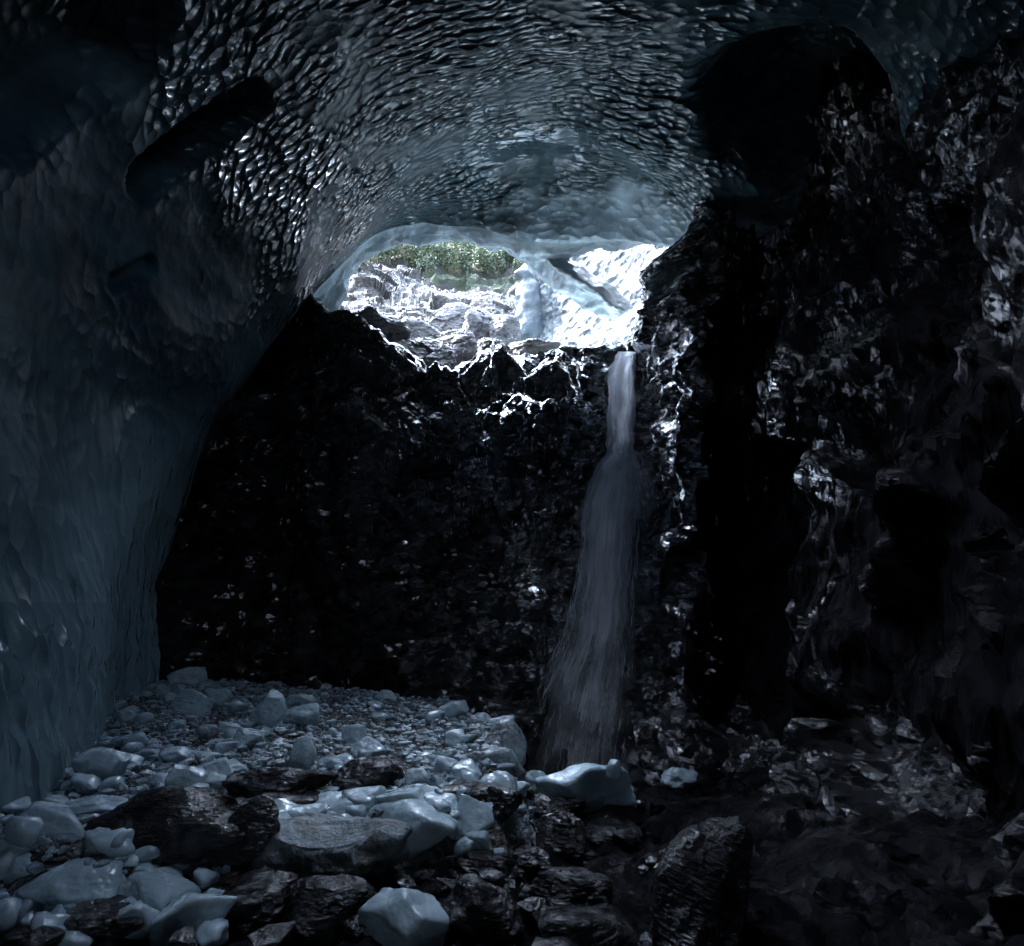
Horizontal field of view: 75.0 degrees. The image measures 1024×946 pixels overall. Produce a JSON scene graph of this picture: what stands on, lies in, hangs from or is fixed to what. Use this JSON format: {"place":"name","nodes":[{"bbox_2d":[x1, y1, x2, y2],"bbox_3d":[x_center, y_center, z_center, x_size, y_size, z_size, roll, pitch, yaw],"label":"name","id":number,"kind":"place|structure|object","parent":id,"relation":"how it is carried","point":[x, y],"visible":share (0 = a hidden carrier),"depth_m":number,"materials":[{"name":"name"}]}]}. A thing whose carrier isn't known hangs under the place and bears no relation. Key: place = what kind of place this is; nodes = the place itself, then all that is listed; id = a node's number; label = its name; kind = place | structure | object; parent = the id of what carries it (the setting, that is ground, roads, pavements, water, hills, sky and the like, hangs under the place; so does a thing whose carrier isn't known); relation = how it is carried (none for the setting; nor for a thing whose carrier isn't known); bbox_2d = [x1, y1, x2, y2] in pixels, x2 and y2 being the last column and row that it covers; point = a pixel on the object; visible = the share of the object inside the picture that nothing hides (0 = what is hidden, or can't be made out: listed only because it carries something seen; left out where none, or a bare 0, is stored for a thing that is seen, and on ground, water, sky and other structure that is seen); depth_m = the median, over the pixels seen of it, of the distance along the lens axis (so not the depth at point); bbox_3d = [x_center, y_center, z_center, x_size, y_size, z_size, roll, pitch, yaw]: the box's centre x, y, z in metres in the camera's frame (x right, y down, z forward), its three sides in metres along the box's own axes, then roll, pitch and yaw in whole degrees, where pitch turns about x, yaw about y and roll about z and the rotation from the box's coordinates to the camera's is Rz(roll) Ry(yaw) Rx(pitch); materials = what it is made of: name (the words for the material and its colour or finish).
{"place":"outdoors","nodes":[
{"label":"outdoors","id":0,"kind":"place"},
{"bbox_2d":[327,798,352,815],"bbox_3d":[-1.854,3.670,7.243,0.325,0.223,0.222,-9,-8,-2],"label":"ice piece","id":1,"kind":"object","parent":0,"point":[338,807],"visible":0.38,"depth_m":7.22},
{"bbox_2d":[339,263,523,341],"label":"rocky slope","id":2,"kind":"structure","parent":0,"point":[400,292],"depth_m":55.70,"materials":[{"name":"stone"}]},
{"bbox_2d":[402,316,439,338],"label":"outcrop","id":3,"kind":"object","parent":2,"relation":"on","point":[425,329],"visible":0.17,"depth_m":29.74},
{"bbox_2d":[428,302,470,332],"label":"outcrop","id":4,"kind":"object","parent":2,"relation":"on","point":[451,314],"visible":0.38,"depth_m":33.14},
{"bbox_2d":[435,329,477,364],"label":"outcrop","id":5,"kind":"object","parent":2,"relation":"on","point":[456,340],"visible":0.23,"depth_m":27.82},
{"bbox_2d":[459,308,494,341],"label":"outcrop","id":6,"kind":"object","parent":2,"relation":"on","point":[477,321],"visible":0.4,"depth_m":31.44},
{"bbox_2d":[514,264,542,339],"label":"ice pillar","id":7,"kind":"structure","parent":2,"relation":"on","point":[528,303],"depth_m":36.81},
{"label":"snow","id":8,"kind":"structure","parent":2,"relation":"on","visible":0},
{"bbox_2d":[508,338,560,355],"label":"outcrop","id":9,"kind":"object","parent":8,"relation":"on","point":[533,346],"visible":0.29,"depth_m":26.77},
{"bbox_2d":[362,242,537,296],"bbox_3d":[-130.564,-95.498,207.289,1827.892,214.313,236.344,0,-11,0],"label":"hill","id":10,"kind":"structure","parent":0,"point":[505,281],"depth_m":107.20,"materials":[{"name":"plant"}]},
{"bbox_2d":[0,0,1023,813],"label":"ice cave","id":11,"kind":"structure","parent":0,"point":[200,200],"depth_m":14.57},
{"bbox_2d":[504,249,632,319],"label":"hanging ice","id":12,"kind":"structure","parent":11,"relation":"attached to","point":[582,287],"depth_m":26.61,"materials":[{"name":"ice"}]},
{"bbox_2d":[0,684,1023,945],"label":"ground","id":13,"kind":"structure","parent":0,"point":[820,878],"depth_m":6.71,"materials":[{"name":"stone"}]},
{"bbox_2d":[0,897,22,934],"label":"ice lump","id":14,"kind":"object","parent":13,"relation":"on","point":[10,908],"visible":0.88,"depth_m":5.54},
{"bbox_2d":[0,848,24,873],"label":"ice lump","id":15,"kind":"object","parent":13,"relation":"on","point":[8,857],"visible":0.77,"depth_m":6.10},
{"bbox_2d":[2,796,31,813],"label":"ice block","id":16,"kind":"object","parent":13,"relation":"on","point":[16,806],"depth_m":7.13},
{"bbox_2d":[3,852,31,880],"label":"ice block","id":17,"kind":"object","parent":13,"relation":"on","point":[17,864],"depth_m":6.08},
{"bbox_2d":[1,815,45,846],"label":"ice lump","id":18,"kind":"object","parent":13,"relation":"on","point":[23,830],"visible":0.91,"depth_m":6.25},
{"bbox_2d":[16,898,44,926],"bbox_3d":[-4.182,3.837,5.863,0.410,0.314,0.366,16,-29,-36],"label":"ice lump","id":19,"kind":"object","parent":13,"relation":"on","point":[29,905],"visible":0.23,"depth_m":5.73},
{"bbox_2d":[24,849,72,864],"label":"rock","id":20,"kind":"object","parent":13,"relation":"on","point":[56,859],"visible":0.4,"depth_m":6.17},
{"bbox_2d":[30,911,69,930],"bbox_3d":[-3.720,3.658,5.378,0.287,0.217,0.227,2,-2,-33],"label":"ice lump","id":21,"kind":"object","parent":13,"relation":"on","point":[38,919],"visible":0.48,"depth_m":5.36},
{"bbox_2d":[19,801,84,840],"bbox_3d":[-4.504,3.451,6.546,0.787,0.327,0.384,9,-9,8],"label":"ice block","id":22,"kind":"object","parent":13,"relation":"on","point":[60,820],"depth_m":6.46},
{"bbox_2d":[15,856,123,906],"bbox_3d":[-3.937,3.726,6.005,0.943,0.399,0.545,-1,-9,4],"label":"ice block","id":23,"kind":"object","parent":13,"relation":"on","point":[77,881],"depth_m":5.87,"materials":[{"name":"ice"}]},
{"bbox_2d":[58,930,93,945],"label":"ice lump","id":24,"kind":"object","parent":13,"relation":"on","point":[74,938],"visible":0.67,"depth_m":5.29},
{"bbox_2d":[70,773,101,794],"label":"ice block","id":25,"kind":"object","parent":13,"relation":"on","point":[82,783],"depth_m":8.00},
{"bbox_2d":[64,794,126,815],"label":"ice block","id":26,"kind":"object","parent":13,"relation":"on","point":[105,803],"depth_m":7.13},
{"bbox_2d":[82,827,110,854],"bbox_3d":[-3.929,3.493,6.364,0.295,0.174,0.380,18,-10,-32],"label":"ice lump","id":27,"kind":"object","parent":13,"relation":"on","point":[86,841],"visible":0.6,"depth_m":6.26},
{"bbox_2d":[71,747,132,780],"bbox_3d":[-5.301,3.759,8.527,0.670,0.456,0.554,-1,-11,3],"label":"ice block","id":28,"kind":"object","parent":13,"relation":"on","point":[102,763],"depth_m":8.39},
{"bbox_2d":[63,894,143,942],"bbox_3d":[-3.404,3.798,5.633,0.720,0.283,0.586,1,-9,-6],"label":"rock","id":29,"kind":"object","parent":13,"relation":"on","point":[102,921],"visible":0.66,"depth_m":5.45,"materials":[{"name":"stone"}]},
{"bbox_2d":[97,775,124,794],"bbox_3d":[-4.885,3.803,8.125,0.279,0.188,0.257,-10,-13,-5],"label":"ice piece","id":30,"kind":"object","parent":13,"relation":"on","point":[112,782],"visible":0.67,"depth_m":8.05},
{"bbox_2d":[90,827,134,857],"bbox_3d":[-3.735,3.475,6.249,0.342,0.227,0.270,-6,-2,-36],"label":"ice lump","id":31,"kind":"object","parent":13,"relation":"on","point":[101,842],"visible":0.9,"depth_m":6.19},
{"bbox_2d":[110,829,134,847],"bbox_3d":[-3.681,3.486,6.293,0.252,0.237,0.292,-1,-22,-1],"label":"ice lump","id":32,"kind":"object","parent":13,"relation":"on","point":[120,838],"visible":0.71,"depth_m":6.23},
{"bbox_2d":[115,708,136,723],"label":"ice block","id":33,"kind":"object","parent":13,"relation":"on","point":[126,715],"depth_m":11.29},
{"bbox_2d":[122,732,148,746],"bbox_3d":[-5.681,4.053,10.054,0.364,0.244,0.305,-6,-1,-28],"label":"ice piece","id":34,"kind":"object","parent":13,"relation":"on","point":[141,737],"visible":0.59,"depth_m":9.99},
{"bbox_2d":[118,900,160,939],"bbox_3d":[-3.122,3.737,5.589,0.424,0.287,0.333,6,-11,6],"label":"ice lump","id":35,"kind":"object","parent":13,"relation":"on","point":[145,912],"visible":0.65,"depth_m":5.52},
{"bbox_2d":[134,845,159,862],"bbox_3d":[-3.449,3.599,6.374,0.263,0.192,0.356,-8,-4,5],"label":"ice lump","id":36,"kind":"object","parent":13,"relation":"on","point":[146,853],"visible":0.49,"depth_m":6.24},
{"bbox_2d":[123,871,200,909],"bbox_3d":[-3.237,3.840,6.026,0.636,0.382,0.522,15,-9,12],"label":"ice block","id":37,"kind":"object","parent":13,"relation":"on","point":[159,891],"depth_m":5.93,"materials":[{"name":"ice"}]},
{"bbox_2d":[82,786,247,866],"bbox_3d":[-3.439,3.638,6.699,1.774,0.920,0.920,0,-14,-2],"label":"rock","id":38,"kind":"object","parent":13,"relation":"on","point":[180,825],"visible":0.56,"depth_m":6.47,"materials":[{"name":"stone"}]},
{"bbox_2d":[158,746,196,762],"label":"ice block","id":39,"kind":"object","parent":13,"relation":"on","point":[175,754],"depth_m":9.05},
{"bbox_2d":[164,764,207,785],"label":"ice block","id":40,"kind":"object","parent":13,"relation":"on","point":[181,775],"depth_m":7.82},
{"bbox_2d":[166,667,207,684],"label":"ice block","id":41,"kind":"object","parent":13,"relation":"on","point":[192,675],"depth_m":14.72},
{"bbox_2d":[168,689,215,715],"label":"ice block","id":42,"kind":"object","parent":13,"relation":"on","point":[191,702],"depth_m":12.09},
{"bbox_2d":[148,892,237,945],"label":"ice block","id":43,"kind":"object","parent":13,"relation":"on","point":[195,911],"depth_m":5.53,"materials":[{"name":"ice"}]},
{"bbox_2d":[193,868,219,888],"bbox_3d":[-2.918,3.844,6.377,0.222,0.173,0.266,-6,-13,28],"label":"ice lump","id":44,"kind":"object","parent":13,"relation":"on","point":[204,878],"visible":0.91,"depth_m":6.29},
{"bbox_2d":[195,724,219,739],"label":"ice block","id":45,"kind":"object","parent":13,"relation":"on","point":[207,731],"depth_m":10.28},
{"bbox_2d":[195,917,228,945],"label":"ice lump","id":46,"kind":"object","parent":13,"relation":"on","point":[213,932],"visible":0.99,"depth_m":5.38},
{"bbox_2d":[196,757,233,775],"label":"ice block","id":47,"kind":"object","parent":13,"relation":"on","point":[222,766],"depth_m":8.48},
{"bbox_2d":[207,772,225,788],"bbox_3d":[-3.704,3.822,8.284,0.366,0.180,0.440,-12,-23,38],"label":"ice piece","id":48,"kind":"object","parent":13,"relation":"on","point":[214,780],"visible":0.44,"depth_m":8.19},
{"bbox_2d":[206,688,233,705],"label":"ice block","id":49,"kind":"object","parent":13,"relation":"on","point":[221,696],"depth_m":12.58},
{"bbox_2d":[215,741,238,753],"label":"ice block","id":50,"kind":"object","parent":13,"relation":"on","point":[224,747],"depth_m":9.51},
{"bbox_2d":[218,869,242,885],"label":"rock","id":51,"kind":"object","parent":13,"relation":"on","point":[228,878],"visible":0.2,"depth_m":6.39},
{"bbox_2d":[208,794,279,873],"bbox_3d":[-2.652,3.681,6.624,0.651,0.931,0.281,4,-12,-19],"label":"rock","id":52,"kind":"object","parent":13,"relation":"on","point":[255,819],"visible":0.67,"depth_m":6.55,"materials":[{"name":"stone"}]},
{"bbox_2d":[233,727,263,748],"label":"ice block","id":53,"kind":"object","parent":13,"relation":"on","point":[249,738],"depth_m":9.80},
{"bbox_2d":[222,869,297,930],"bbox_3d":[-2.314,3.843,5.964,0.747,0.387,0.609,2,-11,-8],"label":"rock","id":54,"kind":"object","parent":13,"relation":"on","point":[263,896],"visible":0.68,"depth_m":5.85,"materials":[{"name":"stone"}]},
{"bbox_2d":[249,689,287,727],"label":"ice block","id":55,"kind":"object","parent":13,"relation":"on","point":[271,708],"depth_m":11.17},
{"bbox_2d":[0,678,537,911],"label":"ice rubble","id":56,"kind":"object","parent":13,"relation":"on","point":[253,761],"visible":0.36,"depth_m":10.05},
{"bbox_2d":[132,862,162,872],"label":"ice lump","id":57,"kind":"object","parent":56,"relation":"on","point":[149,867],"visible":0.59,"depth_m":6.16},
{"bbox_2d":[419,710,445,722],"bbox_3d":[-1.383,4.234,11.616,0.344,0.225,0.425,-3,-16,45],"label":"ice piece","id":58,"kind":"object","parent":56,"relation":"on","point":[429,716],"visible":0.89,"depth_m":11.53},
{"bbox_2d":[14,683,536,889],"bbox_3d":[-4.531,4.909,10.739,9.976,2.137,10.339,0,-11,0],"label":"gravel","id":59,"kind":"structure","parent":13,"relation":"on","point":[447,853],"depth_m":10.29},
{"bbox_2d":[237,789,320,805],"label":"rock","id":60,"kind":"object","parent":13,"relation":"on","point":[303,796],"visible":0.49,"depth_m":7.42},
{"bbox_2d":[222,767,338,798],"bbox_3d":[-2.744,3.648,7.816,1.384,0.412,0.667,0,-10,0],"label":"rock","id":61,"kind":"object","parent":13,"relation":"on","point":[252,783],"visible":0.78,"depth_m":7.66,"materials":[{"name":"stone"}]},
{"bbox_2d":[285,736,315,768],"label":"ice block","id":62,"kind":"object","parent":13,"relation":"on","point":[303,753],"depth_m":8.70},
{"bbox_2d":[278,803,322,819],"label":"ice block","id":63,"kind":"object","parent":13,"relation":"on","point":[313,808],"depth_m":7.22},
{"bbox_2d":[283,703,319,726],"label":"ice block","id":64,"kind":"object","parent":13,"relation":"on","point":[309,713],"depth_m":11.03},
{"bbox_2d":[286,694,318,706],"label":"rock","id":65,"kind":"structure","parent":13,"relation":"on","point":[292,700],"depth_m":12.53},
{"bbox_2d":[315,791,341,812],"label":"ice block","id":66,"kind":"object","parent":13,"relation":"on","point":[325,799],"depth_m":7.51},
{"bbox_2d":[252,812,412,880],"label":"rock","id":67,"kind":"structure","parent":13,"relation":"on","point":[306,844],"depth_m":6.50,"materials":[{"name":"stone"}]},
{"bbox_2d":[0,785,665,945],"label":"stream rubble","id":68,"kind":"object","parent":13,"relation":"on","point":[532,908],"visible":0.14,"depth_m":5.65,"materials":[{"name":"stone"}]},
{"bbox_2d":[290,873,377,945],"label":"rock","id":69,"kind":"object","parent":13,"relation":"on","point":[324,907],"visible":0.79,"depth_m":5.61,"materials":[{"name":"stone"}]},
{"bbox_2d":[341,723,366,742],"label":"ice block","id":70,"kind":"object","parent":13,"relation":"on","point":[356,733],"depth_m":9.99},
{"bbox_2d":[345,804,366,816],"bbox_3d":[-1.706,3.692,7.241,0.228,0.199,0.303,4,-12,-21],"label":"ice piece","id":71,"kind":"object","parent":13,"relation":"on","point":[359,810],"visible":0.59,"depth_m":7.14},
{"bbox_2d":[341,785,385,807],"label":"ice block","id":72,"kind":"object","parent":13,"relation":"on","point":[362,795],"depth_m":7.40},
{"bbox_2d":[331,756,404,789],"bbox_3d":[-1.729,3.657,8.054,0.561,0.389,0.847,-14,-17,50],"label":"rock","id":73,"kind":"object","parent":13,"relation":"on","point":[367,771],"visible":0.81,"depth_m":7.93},
{"bbox_2d":[350,736,391,756],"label":"ice block","id":74,"kind":"object","parent":13,"relation":"on","point":[374,746],"depth_m":9.49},
{"bbox_2d":[375,787,424,803],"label":"ice block","id":75,"kind":"object","parent":13,"relation":"on","point":[392,795],"depth_m":7.37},
{"bbox_2d":[357,888,449,945],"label":"ice block","id":76,"kind":"object","parent":13,"relation":"on","point":[399,917],"depth_m":5.40,"materials":[{"name":"ice"}]},
{"bbox_2d":[368,798,457,858],"bbox_3d":[-1.061,3.936,7.279,1.093,0.726,0.833,-2,-13,11],"label":"ice block","id":77,"kind":"object","parent":13,"relation":"on","point":[432,826],"depth_m":6.97,"materials":[{"name":"ice"}]},
{"bbox_2d":[404,768,429,784],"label":"ice block","id":78,"kind":"object","parent":13,"relation":"on","point":[416,775],"depth_m":7.94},
{"bbox_2d":[424,791,457,809],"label":"ice block","id":79,"kind":"object","parent":13,"relation":"on","point":[430,797],"depth_m":7.46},
{"bbox_2d":[432,755,456,773],"bbox_3d":[-0.842,3.817,8.729,0.416,0.239,0.255,-5,-19,11],"label":"ice piece","id":80,"kind":"object","parent":13,"relation":"on","point":[444,763],"visible":0.59,"depth_m":8.66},
{"bbox_2d":[437,700,468,718],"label":"ice block","id":81,"kind":"object","parent":13,"relation":"on","point":[456,709],"depth_m":11.84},
{"bbox_2d":[444,729,464,746],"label":"ice block","id":82,"kind":"object","parent":13,"relation":"on","point":[453,737],"depth_m":10.19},
{"bbox_2d":[451,836,474,858],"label":"ice block","id":83,"kind":"object","parent":13,"relation":"on","point":[463,845],"depth_m":7.02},
{"bbox_2d":[441,779,488,800],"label":"rock","id":84,"kind":"object","parent":13,"relation":"on","point":[476,790],"visible":0.45,"depth_m":7.65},
{"bbox_2d":[451,758,481,779],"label":"ice block","id":85,"kind":"object","parent":13,"relation":"on","point":[469,763],"depth_m":8.40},
{"bbox_2d":[456,794,494,832],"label":"ice block","id":86,"kind":"object","parent":13,"relation":"on","point":[476,814],"depth_m":7.27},
{"bbox_2d":[461,830,490,849],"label":"ice block","id":87,"kind":"object","parent":13,"relation":"on","point":[480,839],"depth_m":7.06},
{"bbox_2d":[465,712,490,724],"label":"ice block","id":88,"kind":"object","parent":13,"relation":"on","point":[481,717],"depth_m":11.53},
{"bbox_2d":[440,873,523,945],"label":"rock","id":89,"kind":"object","parent":13,"relation":"on","point":[475,907],"visible":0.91,"depth_m":5.53,"materials":[{"name":"stone"}]},
{"bbox_2d":[452,849,516,875],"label":"rock","id":90,"kind":"object","parent":13,"relation":"on","point":[474,861],"visible":0.82,"depth_m":6.90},
{"bbox_2d":[467,747,526,780],"bbox_3d":[-0.217,4.073,9.197,0.842,0.615,0.693,0,-11,0],"label":"ice block","id":91,"kind":"object","parent":13,"relation":"on","point":[497,755],"depth_m":8.96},
{"bbox_2d":[480,771,517,790],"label":"ice block","id":92,"kind":"object","parent":13,"relation":"on","point":[504,779],"depth_m":7.87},
{"bbox_2d":[483,785,522,821],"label":"rock","id":93,"kind":"object","parent":13,"relation":"on","point":[506,802],"visible":0.65,"depth_m":7.48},
{"bbox_2d":[485,717,526,765],"bbox_3d":[-0.095,4.238,10.235,0.668,0.897,0.554,1,-12,-7],"label":"ice block","id":94,"kind":"object","parent":13,"relation":"on","point":[505,732],"depth_m":10.18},
{"bbox_2d":[512,846,552,871],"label":"rock","id":95,"kind":"object","parent":13,"relation":"on","point":[533,858],"visible":0.72,"depth_m":7.22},
{"bbox_2d":[531,797,552,818],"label":"rock","id":96,"kind":"object","parent":13,"relation":"on","point":[543,806],"visible":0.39,"depth_m":8.50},
{"bbox_2d":[535,809,586,858],"bbox_3d":[0.594,4.373,8.124,0.649,0.541,0.528,-3,-12,17],"label":"rock","id":97,"kind":"object","parent":13,"relation":"on","point":[561,833],"visible":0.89,"depth_m":7.97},
{"bbox_2d":[548,796,586,815],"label":"rock","id":98,"kind":"object","parent":13,"relation":"on","point":[576,806],"visible":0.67,"depth_m":8.80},
{"bbox_2d":[528,867,613,906],"bbox_3d":[0.610,3.915,6.262,0.723,0.375,0.721,-10,-15,40],"label":"rock","id":99,"kind":"object","parent":13,"relation":"on","point":[556,886],"visible":0.73,"depth_m":6.10,"materials":[{"name":"stone"}]},
{"bbox_2d":[535,763,635,813],"bbox_3d":[0.997,4.392,9.320,1.126,0.717,1.079,11,-15,-43],"label":"ice block","id":100,"kind":"object","parent":13,"relation":"on","point":[594,786],"depth_m":9.08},
{"bbox_2d":[606,759,621,779],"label":"ice block","id":101,"kind":"object","parent":100,"relation":"on","point":[613,770],"depth_m":8.82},
{"bbox_2d":[536,904,636,945],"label":"rock","id":102,"kind":"object","parent":13,"relation":"on","point":[583,925],"visible":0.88,"depth_m":5.15,"materials":[{"name":"stone"}]},
{"bbox_2d":[586,816,642,841],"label":"rock","id":103,"kind":"object","parent":13,"relation":"on","point":[601,827],"visible":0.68,"depth_m":8.50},
{"bbox_2d":[661,767,697,790],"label":"ice block","id":104,"kind":"object","parent":13,"relation":"on","point":[682,779],"depth_m":11.23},
{"bbox_2d":[649,816,753,945],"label":"rock","id":105,"kind":"object","parent":13,"relation":"on","point":[700,886],"visible":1,"depth_m":5.59,"materials":[{"name":"stone"}]},
{"bbox_2d":[156,29,1023,943],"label":"cliff","id":106,"kind":"structure","parent":0,"point":[824,605],"depth_m":15.58,"materials":[{"name":"stone"}]},
{"bbox_2d":[355,303,410,342],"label":"outcrop","id":107,"kind":"object","parent":106,"relation":"on","point":[394,329],"visible":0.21,"depth_m":26.22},
{"bbox_2d":[391,336,456,369],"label":"outcrop","id":108,"kind":"object","parent":106,"relation":"on","point":[428,351],"visible":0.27,"depth_m":26.20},
{"bbox_2d":[286,310,571,539],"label":"dripping water","id":109,"kind":"structure","parent":106,"relation":"attached to","point":[429,419],"depth_m":16.72,"materials":[{"name":"clear liquid"}]},
{"bbox_2d":[477,337,509,352],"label":"outcrop","id":110,"kind":"object","parent":106,"relation":"on","point":[482,343],"visible":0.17,"depth_m":27.22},
{"bbox_2d":[489,314,520,345],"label":"outcrop","id":111,"kind":"object","parent":106,"relation":"on","point":[502,328],"visible":0.7,"depth_m":31.05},
{"bbox_2d":[534,352,639,770],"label":"waterfall","id":112,"kind":"structure","parent":106,"relation":"attached to","point":[612,500],"depth_m":17.39,"materials":[{"name":"white liquid"}]},
{"bbox_2d":[538,244,724,374],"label":"ice wall","id":113,"kind":"structure","parent":106,"relation":"on","point":[619,270],"depth_m":33.22,"materials":[{"name":"ice"}]},
{"bbox_2d":[631,517,654,544],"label":"rock","id":114,"kind":"object","parent":106,"relation":"on","point":[642,527],"visible":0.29,"depth_m":17.76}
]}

